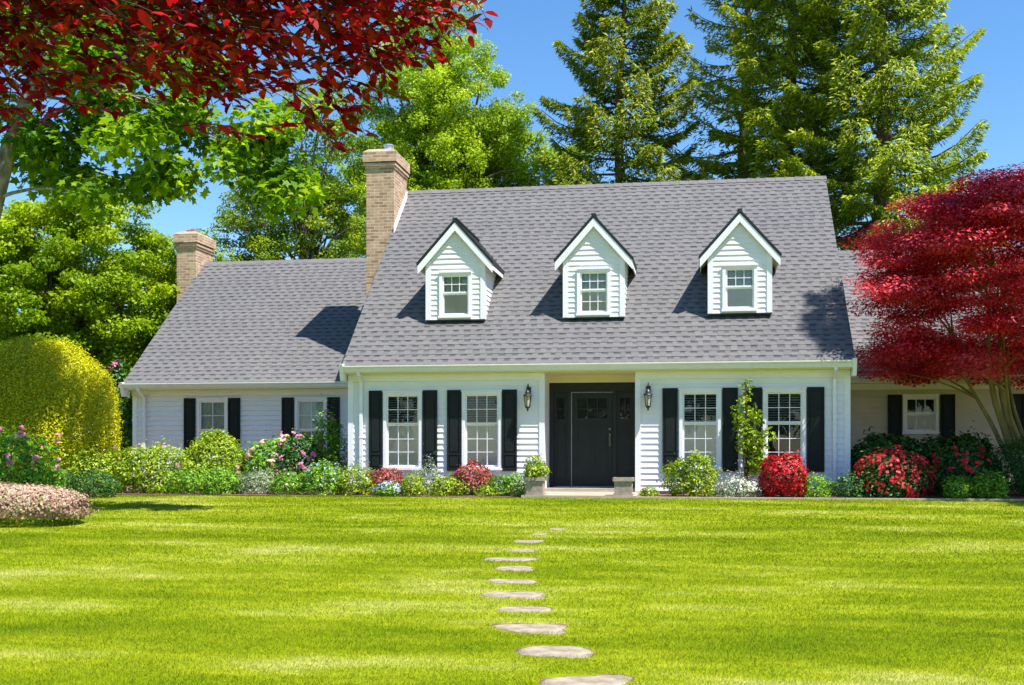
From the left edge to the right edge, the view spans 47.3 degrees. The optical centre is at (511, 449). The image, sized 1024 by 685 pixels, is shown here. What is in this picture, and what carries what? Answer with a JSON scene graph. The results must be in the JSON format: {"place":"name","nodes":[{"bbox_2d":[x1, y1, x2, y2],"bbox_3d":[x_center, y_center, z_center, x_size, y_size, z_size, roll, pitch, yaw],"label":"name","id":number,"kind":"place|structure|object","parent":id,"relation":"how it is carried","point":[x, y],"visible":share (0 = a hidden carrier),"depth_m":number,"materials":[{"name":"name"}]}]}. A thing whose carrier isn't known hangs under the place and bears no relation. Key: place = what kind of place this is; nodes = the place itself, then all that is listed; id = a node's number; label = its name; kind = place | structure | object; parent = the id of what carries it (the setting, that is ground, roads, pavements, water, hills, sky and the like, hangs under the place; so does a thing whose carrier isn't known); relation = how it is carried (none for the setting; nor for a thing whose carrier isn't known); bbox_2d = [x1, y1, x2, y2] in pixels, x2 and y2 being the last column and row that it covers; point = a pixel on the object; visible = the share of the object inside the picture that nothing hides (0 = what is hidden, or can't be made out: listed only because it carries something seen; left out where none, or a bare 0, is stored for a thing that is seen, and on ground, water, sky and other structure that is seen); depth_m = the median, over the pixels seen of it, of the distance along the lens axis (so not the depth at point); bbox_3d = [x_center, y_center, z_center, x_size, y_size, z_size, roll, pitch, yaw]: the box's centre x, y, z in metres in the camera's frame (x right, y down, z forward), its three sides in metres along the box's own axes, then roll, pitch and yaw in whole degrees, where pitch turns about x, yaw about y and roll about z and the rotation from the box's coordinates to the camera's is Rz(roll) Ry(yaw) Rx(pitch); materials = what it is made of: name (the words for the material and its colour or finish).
{"place":"outdoors","nodes":[
{"label":"outdoors","id":0,"kind":"place"},
{"bbox_2d":[0,478,1023,684],"bbox_3d":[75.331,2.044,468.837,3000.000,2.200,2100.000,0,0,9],"label":"lawn","id":1,"kind":"structure","parent":0,"point":[344,669],"depth_m":9.97,"materials":[{"name":"green plant"}]},
{"bbox_2d":[0,419,78,496],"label":"rhododendron","id":2,"kind":"object","parent":1,"relation":"on","point":[17,453],"visible":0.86,"depth_m":22.42,"materials":[{"name":"green plant"}]},
{"bbox_2d":[21,468,76,490],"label":"shrub","id":3,"kind":"object","parent":1,"relation":"on","point":[65,478],"visible":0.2,"depth_m":23.39,"materials":[{"name":"green plant"}]},
{"bbox_2d":[0,481,99,525],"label":"heather bed","id":4,"kind":"object","parent":1,"relation":"on","point":[29,501],"visible":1,"depth_m":17.16,"materials":[{"name":"pink plant"}]},
{"bbox_2d":[0,170,181,463],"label":"broadleaf tree","id":5,"kind":"object","parent":1,"relation":"on","point":[45,290],"visible":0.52,"depth_m":34.13,"materials":[{"name":"green plant"}]},
{"bbox_2d":[66,468,120,497],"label":"shrub","id":6,"kind":"object","parent":1,"relation":"on","point":[106,479],"visible":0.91,"depth_m":23.52,"materials":[{"name":"green plant"}]},
{"bbox_2d":[93,349,131,475],"bbox_3d":[-10.835,-1.039,31.968,1.411,4.145,1.412,0,0,9],"label":"rhododendron","id":7,"kind":"object","parent":1,"relation":"on","point":[127,421],"visible":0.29,"depth_m":31.77,"materials":[{"name":"green plant"}]},
{"bbox_2d":[0,0,333,224],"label":"bigleaf maple","id":8,"kind":"object","parent":1,"relation":"on","point":[31,147],"visible":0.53,"depth_m":18.90,"materials":[{"name":"green plant"}]},
{"bbox_2d":[151,226,242,285],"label":"slender tree","id":9,"kind":"object","parent":1,"relation":"on","point":[218,258],"visible":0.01,"depth_m":41.47,"materials":[{"name":"green plant"}]},
{"bbox_2d":[0,0,497,153],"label":"copper beech","id":10,"kind":"object","parent":1,"relation":"on","point":[260,25],"visible":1,"depth_m":4.78,"materials":[{"name":"red plant"}]},
{"bbox_2d":[210,73,382,260],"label":"airy tree","id":11,"kind":"object","parent":1,"relation":"on","point":[269,244],"visible":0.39,"depth_m":44.37,"materials":[{"name":"green plant"}]},
{"bbox_2d":[96,485,520,496],"bbox_3d":[-5.252,0.928,26.882,11.900,0.001,5.882,0,0,9],"label":"flower bed","id":12,"kind":"object","parent":1,"relation":"on","point":[249,493],"visible":0.29,"depth_m":24.40,"materials":[{"name":"brown soil"}]},
{"bbox_2d":[0,334,123,483],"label":"clipped shrub","id":13,"kind":"object","parent":12,"relation":"on","point":[92,406],"visible":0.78,"depth_m":25.56,"materials":[{"name":"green plant"}]},
{"bbox_2d":[48,421,125,493],"bbox_3d":[-9.082,0.188,25.123,1.672,1.598,1.949,0,0,32],"label":"leafy shrub","id":14,"kind":"object","parent":12,"relation":"on","point":[74,468],"visible":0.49,"depth_m":24.96,"materials":[{"name":"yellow plant"}]},
{"bbox_2d":[84,438,216,493],"bbox_3d":[-7.984,0.338,25.548,3.347,1.320,1.901,0,0,9],"label":"azalea","id":15,"kind":"object","parent":12,"relation":"on","point":[140,480],"visible":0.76,"depth_m":25.12,"materials":[{"name":"green plant"}]},
{"bbox_2d":[147,483,169,493],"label":"tuft","id":16,"kind":"object","parent":12,"relation":"on","point":[156,488],"visible":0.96,"depth_m":24.70,"materials":[{"name":"green plant"}]},
{"bbox_2d":[148,454,217,493],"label":"shrub","id":17,"kind":"object","parent":12,"relation":"on","point":[185,486],"visible":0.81,"depth_m":24.74,"materials":[{"name":"green plant"}]},
{"bbox_2d":[182,427,246,490],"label":"round shrub","id":18,"kind":"object","parent":12,"relation":"on","point":[231,449],"visible":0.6,"depth_m":26.75,"materials":[{"name":"green plant"}]},
{"bbox_2d":[195,461,248,494],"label":"shrub","id":19,"kind":"object","parent":12,"relation":"on","point":[213,481],"visible":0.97,"depth_m":24.52,"materials":[{"name":"green plant"}]},
{"bbox_2d":[229,467,278,493],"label":"lavender","id":20,"kind":"object","parent":12,"relation":"on","point":[256,480],"visible":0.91,"depth_m":24.57,"materials":[{"name":"grey plant"}]},
{"bbox_2d":[233,430,300,489],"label":"rhododendron","id":21,"kind":"object","parent":12,"relation":"on","point":[265,460],"visible":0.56,"depth_m":26.72,"materials":[{"name":"green plant"}]},
{"bbox_2d":[266,468,306,494],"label":"shrub","id":22,"kind":"object","parent":12,"relation":"on","point":[275,485],"visible":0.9,"depth_m":24.32,"materials":[{"name":"green plant"}]},
{"bbox_2d":[272,428,330,490],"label":"rhododendron","id":23,"kind":"object","parent":12,"relation":"on","point":[302,443],"visible":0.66,"depth_m":26.35,"materials":[{"name":"green plant"}]},
{"bbox_2d":[289,445,352,494],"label":"shrub","id":24,"kind":"object","parent":12,"relation":"on","point":[322,482],"visible":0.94,"depth_m":24.25,"materials":[{"name":"green plant"}]},
{"bbox_2d":[308,393,347,489],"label":"rose bush","id":25,"kind":"object","parent":12,"relation":"on","point":[334,446],"visible":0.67,"depth_m":26.53,"materials":[{"name":"green plant"}]},
{"bbox_2d":[326,455,375,495],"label":"shrub","id":26,"kind":"object","parent":12,"relation":"on","point":[357,487],"visible":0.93,"depth_m":24.17,"materials":[{"name":"green plant"}]},
{"bbox_2d":[363,465,404,493],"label":"azalea","id":27,"kind":"object","parent":12,"relation":"on","point":[384,474],"visible":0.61,"depth_m":24.32,"materials":[{"name":"red plant"}]},
{"bbox_2d":[372,479,402,495],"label":"flower clump","id":28,"kind":"object","parent":12,"relation":"on","point":[381,489],"visible":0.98,"depth_m":23.79,"materials":[{"name":"white plant"}]},
{"bbox_2d":[394,468,428,495],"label":"shrub","id":29,"kind":"object","parent":12,"relation":"on","point":[413,489],"visible":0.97,"depth_m":23.84,"materials":[{"name":"green plant"}]},
{"bbox_2d":[411,451,444,494],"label":"lavender","id":30,"kind":"object","parent":12,"relation":"on","point":[424,471],"visible":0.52,"depth_m":24.35,"materials":[{"name":"grey plant"}]},
{"bbox_2d":[417,471,475,496],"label":"shrub","id":31,"kind":"object","parent":12,"relation":"on","point":[446,488],"visible":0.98,"depth_m":23.70,"materials":[{"name":"green plant"}]},
{"bbox_2d":[448,456,498,494],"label":"azalea","id":32,"kind":"object","parent":12,"relation":"on","point":[481,474],"visible":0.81,"depth_m":23.95,"materials":[{"name":"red plant"}]},
{"bbox_2d":[472,485,502,495],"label":"tuft","id":33,"kind":"object","parent":12,"relation":"on","point":[477,493],"visible":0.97,"depth_m":23.54,"materials":[{"name":"green plant"}]},
{"bbox_2d":[483,470,525,495],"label":"shrub","id":34,"kind":"object","parent":12,"relation":"on","point":[509,488],"visible":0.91,"depth_m":23.63,"materials":[{"name":"green plant"}]},
{"bbox_2d":[321,0,555,257],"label":"tall broadleaf tree","id":35,"kind":"object","parent":1,"relation":"on","point":[439,126],"visible":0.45,"depth_m":48.75,"materials":[{"name":"green plant"}]},
{"bbox_2d":[483,557,539,561],"bbox_3d":[0.003,1.229,12.944,0.680,0.059,0.423,0,0,9],"label":"stepping stone","id":36,"kind":"object","parent":1,"relation":"on","point":[514,559],"visible":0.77,"depth_m":12.90,"materials":[{"name":"grey stone"}]},
{"bbox_2d":[487,579,536,583],"bbox_3d":[-0.004,1.275,11.175,0.524,0.058,0.346,0,0,9],"label":"stepping stone","id":37,"kind":"object","parent":1,"relation":"on","point":[518,581],"visible":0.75,"depth_m":11.13,"materials":[{"name":"grey stone"}]},
{"bbox_2d":[480,591,548,598],"bbox_3d":[0.026,1.296,10.326,0.660,0.061,0.463,0,0,9],"label":"stepping stone","id":38,"kind":"object","parent":1,"relation":"on","point":[525,594],"visible":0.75,"depth_m":10.29,"materials":[{"name":"grey stone"}]},
{"bbox_2d":[493,566,535,570],"bbox_3d":[0.040,1.249,12.134,0.497,0.062,0.436,0,0,9],"label":"stepping stone","id":39,"kind":"object","parent":1,"relation":"on","point":[518,568],"visible":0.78,"depth_m":12.09,"materials":[{"name":"grey stone"}]},
{"bbox_2d":[509,549,536,551],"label":"stepping stone","id":40,"kind":"object","parent":1,"relation":"on","point":[522,550],"visible":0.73,"depth_m":13.76,"materials":[{"name":"grey stone"}]},
{"bbox_2d":[496,606,553,611],"bbox_3d":[0.111,1.317,9.529,0.465,0.057,0.334,0,0,9],"label":"stepping stone","id":41,"kind":"object","parent":1,"relation":"on","point":[525,609],"visible":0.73,"depth_m":9.53,"materials":[{"name":"grey stone"}]},
{"bbox_2d":[490,623,568,634],"bbox_3d":[0.124,1.340,8.661,0.647,0.060,0.460,0,0,9],"label":"stepping stone","id":42,"kind":"object","parent":1,"relation":"on","point":[530,628],"visible":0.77,"depth_m":8.65,"materials":[{"name":"grey stone"}]},
{"bbox_2d":[512,540,546,542],"bbox_3d":[0.211,1.180,14.804,0.428,0.060,0.442,0,0,9],"label":"stepping stone","id":43,"kind":"object","parent":1,"relation":"on","point":[527,541],"visible":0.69,"depth_m":14.78,"materials":[{"name":"grey stone"}]},
{"bbox_2d":[514,645,595,657],"bbox_3d":[0.293,1.361,7.788,0.572,0.060,0.416,0,0,9],"label":"stepping stone","id":44,"kind":"object","parent":1,"relation":"on","point":[555,651],"visible":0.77,"depth_m":7.76,"materials":[{"name":"grey stone"}]},
{"bbox_2d":[119,144,1023,494],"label":"house","id":45,"kind":"structure","parent":1,"relation":"on","point":[443,328],"depth_m":26.28,"materials":[{"name":"grey"}]},
{"bbox_2d":[196,397,227,458],"bbox_3d":[-7.724,-0.557,30.217,0.880,1.585,0.167,0,0,9],"label":"window","id":46,"kind":"structure","parent":45,"relation":"in","point":[211,412],"depth_m":30.25,"materials":[{"name":"white paint"}]},
{"bbox_2d":[294,397,326,456],"bbox_3d":[-5.108,-0.557,29.796,0.880,1.585,0.167,0,0,9],"label":"window","id":47,"kind":"structure","parent":45,"relation":"in","point":[306,408],"depth_m":29.84,"materials":[{"name":"white paint"}]},
{"bbox_2d":[382,391,422,469],"bbox_3d":[-2.362,-0.427,25.672,0.910,1.725,0.395,0,0,9],"label":"window","id":48,"kind":"structure","parent":45,"relation":"in","point":[402,436],"depth_m":25.59,"materials":[{"name":"white paint"}]},
{"bbox_2d":[461,390,501,469],"bbox_3d":[-0.629,-0.427,25.394,0.910,1.725,0.395,0,0,9],"label":"window","id":49,"kind":"structure","parent":45,"relation":"in","point":[481,409],"depth_m":25.31,"materials":[{"name":"glass"}]},
{"bbox_2d":[523,384,532,411],"bbox_3d":[0.338,-1.120,24.952,0.216,0.600,0.276,0,0,9],"label":"wall lantern","id":50,"kind":"object","parent":45,"relation":"attached to","point":[527,395],"depth_m":24.88,"materials":[{"name":"black metal"}]},
{"bbox_2d":[572,393,612,485],"bbox_3d":[1.765,-0.232,25.701,0.890,2.045,0.149,0,0,9],"label":"front door","id":51,"kind":"structure","parent":45,"relation":"in","point":[592,413],"depth_m":25.71,"materials":[{"name":"grey paint"}]},
{"bbox_2d":[643,383,652,409],"bbox_3d":[2.856,-1.120,24.548,0.216,0.600,0.276,0,0,9],"label":"wall lantern","id":52,"kind":"object","parent":45,"relation":"attached to","point":[647,394],"depth_m":24.48,"materials":[{"name":"black metal"}]},
{"bbox_2d":[679,388,721,470],"bbox_3d":[3.967,-0.427,24.655,0.910,1.725,0.395,0,0,9],"label":"window","id":53,"kind":"structure","parent":45,"relation":"in","point":[699,408],"depth_m":24.57,"materials":[{"name":"white paint"}]},
{"bbox_2d":[762,387,806,468],"bbox_3d":[5.665,-0.427,24.383,0.910,1.725,0.395,0,0,9],"label":"window","id":54,"kind":"structure","parent":45,"relation":"in","point":[784,409],"depth_m":24.30,"materials":[{"name":"white paint"}]},
{"bbox_2d":[902,394,939,433],"bbox_3d":[9.597,-0.842,27.549,0.850,0.935,0.395,0,0,9],"label":"window","id":55,"kind":"structure","parent":45,"relation":"in","point":[920,411],"depth_m":27.45,"materials":[{"name":"white paint"}]},
{"bbox_2d":[543,139,603,185],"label":"young tree","id":56,"kind":"object","parent":1,"relation":"on","point":[572,149],"visible":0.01,"depth_m":53.29,"materials":[{"name":"green plant"}]},
{"bbox_2d":[521,487,639,498],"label":"entry walk","id":57,"kind":"structure","parent":1,"relation":"on","point":[606,495],"depth_m":23.40,"materials":[{"name":"concrete"}]},
{"bbox_2d":[524,477,546,494],"bbox_3d":[0.463,0.715,23.241,0.400,0.350,0.400,0,0,9],"label":"stone planter","id":58,"kind":"object","parent":57,"relation":"on","point":[535,485],"visible":0.97,"depth_m":23.07,"materials":[{"name":"grey stone"}]},
{"bbox_2d":[521,451,551,477],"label":"potted plant","id":59,"kind":"object","parent":58,"relation":"on","point":[536,468],"visible":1,"depth_m":23.14,"materials":[{"name":"green plant"}]},
{"bbox_2d":[613,477,633,495],"bbox_3d":[2.191,0.715,22.963,0.400,0.350,0.400,0,0,9],"label":"stone planter","id":60,"kind":"object","parent":57,"relation":"on","point":[623,486],"visible":0.99,"depth_m":22.79,"materials":[{"name":"grey stone"}]},
{"bbox_2d":[539,673,633,684],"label":"stepping stone","id":61,"kind":"object","parent":1,"relation":"on","point":[608,679],"visible":0.96,"depth_m":6.89,"materials":[{"name":"grey stone"}]},
{"bbox_2d":[532,0,720,185],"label":"conifer tree","id":62,"kind":"object","parent":1,"relation":"on","point":[595,38],"visible":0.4,"depth_m":45.06,"materials":[{"name":"green plant"}]},
{"bbox_2d":[665,0,839,194],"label":"conifer tree","id":63,"kind":"object","parent":1,"relation":"on","point":[709,98],"visible":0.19,"depth_m":49.55,"materials":[{"name":"green plant"}]},
{"bbox_2d":[692,0,874,248],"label":"conifer tree","id":64,"kind":"object","parent":1,"relation":"on","point":[784,111],"visible":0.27,"depth_m":44.15,"materials":[{"name":"green plant"}]},
{"bbox_2d":[638,497,1023,500],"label":"bed kerb","id":65,"kind":"structure","parent":1,"relation":"on","point":[944,499],"depth_m":22.17,"materials":[{"name":"concrete"}]},
{"bbox_2d":[640,490,1023,498],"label":"flower bed","id":66,"kind":"object","parent":1,"relation":"on","point":[1015,496],"visible":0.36,"depth_m":23.35,"materials":[{"name":"brown soil"}]},
{"bbox_2d":[638,485,659,496],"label":"tuft","id":67,"kind":"object","parent":66,"relation":"on","point":[645,491],"visible":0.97,"depth_m":23.05,"materials":[{"name":"green plant"}]},
{"bbox_2d":[656,449,724,496],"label":"leafy shrub","id":68,"kind":"object","parent":66,"relation":"on","point":[688,477],"visible":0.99,"depth_m":23.21,"materials":[{"name":"green plant"}]},
{"bbox_2d":[703,470,781,496],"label":"flower clump","id":69,"kind":"object","parent":66,"relation":"on","point":[749,488],"visible":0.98,"depth_m":22.95,"materials":[{"name":"grey plant"}]},
{"bbox_2d":[730,379,777,481],"bbox_3d":[4.977,-0.271,24.087,0.970,2.428,0.499,0,0,9],"label":"climbing rose","id":70,"kind":"object","parent":66,"relation":"on","point":[745,442],"visible":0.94,"depth_m":24.04,"materials":[{"name":"green plant"}]},
{"bbox_2d":[757,450,811,497],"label":"azalea","id":71,"kind":"object","parent":66,"relation":"on","point":[795,474],"visible":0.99,"depth_m":22.73,"materials":[{"name":"red plant"}]},
{"bbox_2d":[786,471,843,497],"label":"shrub","id":72,"kind":"object","parent":66,"relation":"on","point":[822,490],"visible":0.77,"depth_m":22.81,"materials":[{"name":"green plant"}]},
{"bbox_2d":[825,469,873,497],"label":"shrub","id":73,"kind":"object","parent":66,"relation":"on","point":[844,492],"visible":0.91,"depth_m":22.71,"materials":[{"name":"green plant"}]},
{"bbox_2d":[850,426,939,494],"bbox_3d":[8.103,0.278,24.775,2.191,1.571,1.716,0,0,9],"label":"rhododendron","id":74,"kind":"object","parent":66,"relation":"on","point":[910,446],"visible":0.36,"depth_m":24.47,"materials":[{"name":"green plant"}]},
{"bbox_2d":[851,444,941,497],"bbox_3d":[7.469,0.416,22.777,1.758,1.160,1.347,0,0,9],"label":"azalea","id":75,"kind":"object","parent":66,"relation":"on","point":[898,466],"visible":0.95,"depth_m":22.52,"materials":[{"name":"red plant"}]},
{"bbox_2d":[838,162,1023,493],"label":"red maple","id":76,"kind":"object","parent":66,"relation":"on","point":[960,224],"visible":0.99,"depth_m":23.74,"materials":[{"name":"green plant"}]},
{"bbox_2d":[905,430,1007,493],"bbox_3d":[9.346,0.310,24.690,2.104,1.480,1.724,0,0,9],"label":"rhododendron","id":77,"kind":"object","parent":66,"relation":"on","point":[937,445],"visible":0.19,"depth_m":24.50,"materials":[{"name":"green plant"}]},
{"bbox_2d":[920,411,997,498],"bbox_3d":[8.856,0.108,23.430,2.116,1.780,1.555,0,0,49],"label":"azalea","id":78,"kind":"object","parent":66,"relation":"on","point":[958,461],"visible":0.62,"depth_m":23.09,"materials":[{"name":"green plant"}]},
{"bbox_2d":[940,475,980,498],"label":"shrub","id":79,"kind":"object","parent":66,"relation":"on","point":[964,492],"visible":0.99,"depth_m":22.14,"materials":[{"name":"green plant"}]},
{"bbox_2d":[969,470,1011,498],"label":"shrub","id":80,"kind":"object","parent":66,"relation":"on","point":[980,487],"visible":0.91,"depth_m":22.12,"materials":[{"name":"green plant"}]},
{"bbox_2d":[979,427,1023,494],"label":"evergreen shrub","id":81,"kind":"object","parent":66,"relation":"on","point":[1012,465],"visible":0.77,"depth_m":23.32,"materials":[{"name":"green plant"}]},
{"bbox_2d":[758,0,1007,250],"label":"conifer tree","id":82,"kind":"object","parent":1,"relation":"on","point":[883,98],"visible":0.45,"depth_m":40.61,"materials":[{"name":"green plant"}]},
{"bbox_2d":[0,0,1023,435],"label":"sky","id":83,"kind":"structure","parent":0,"point":[524,32],"materials":[{"name":"blue"}]}
]}

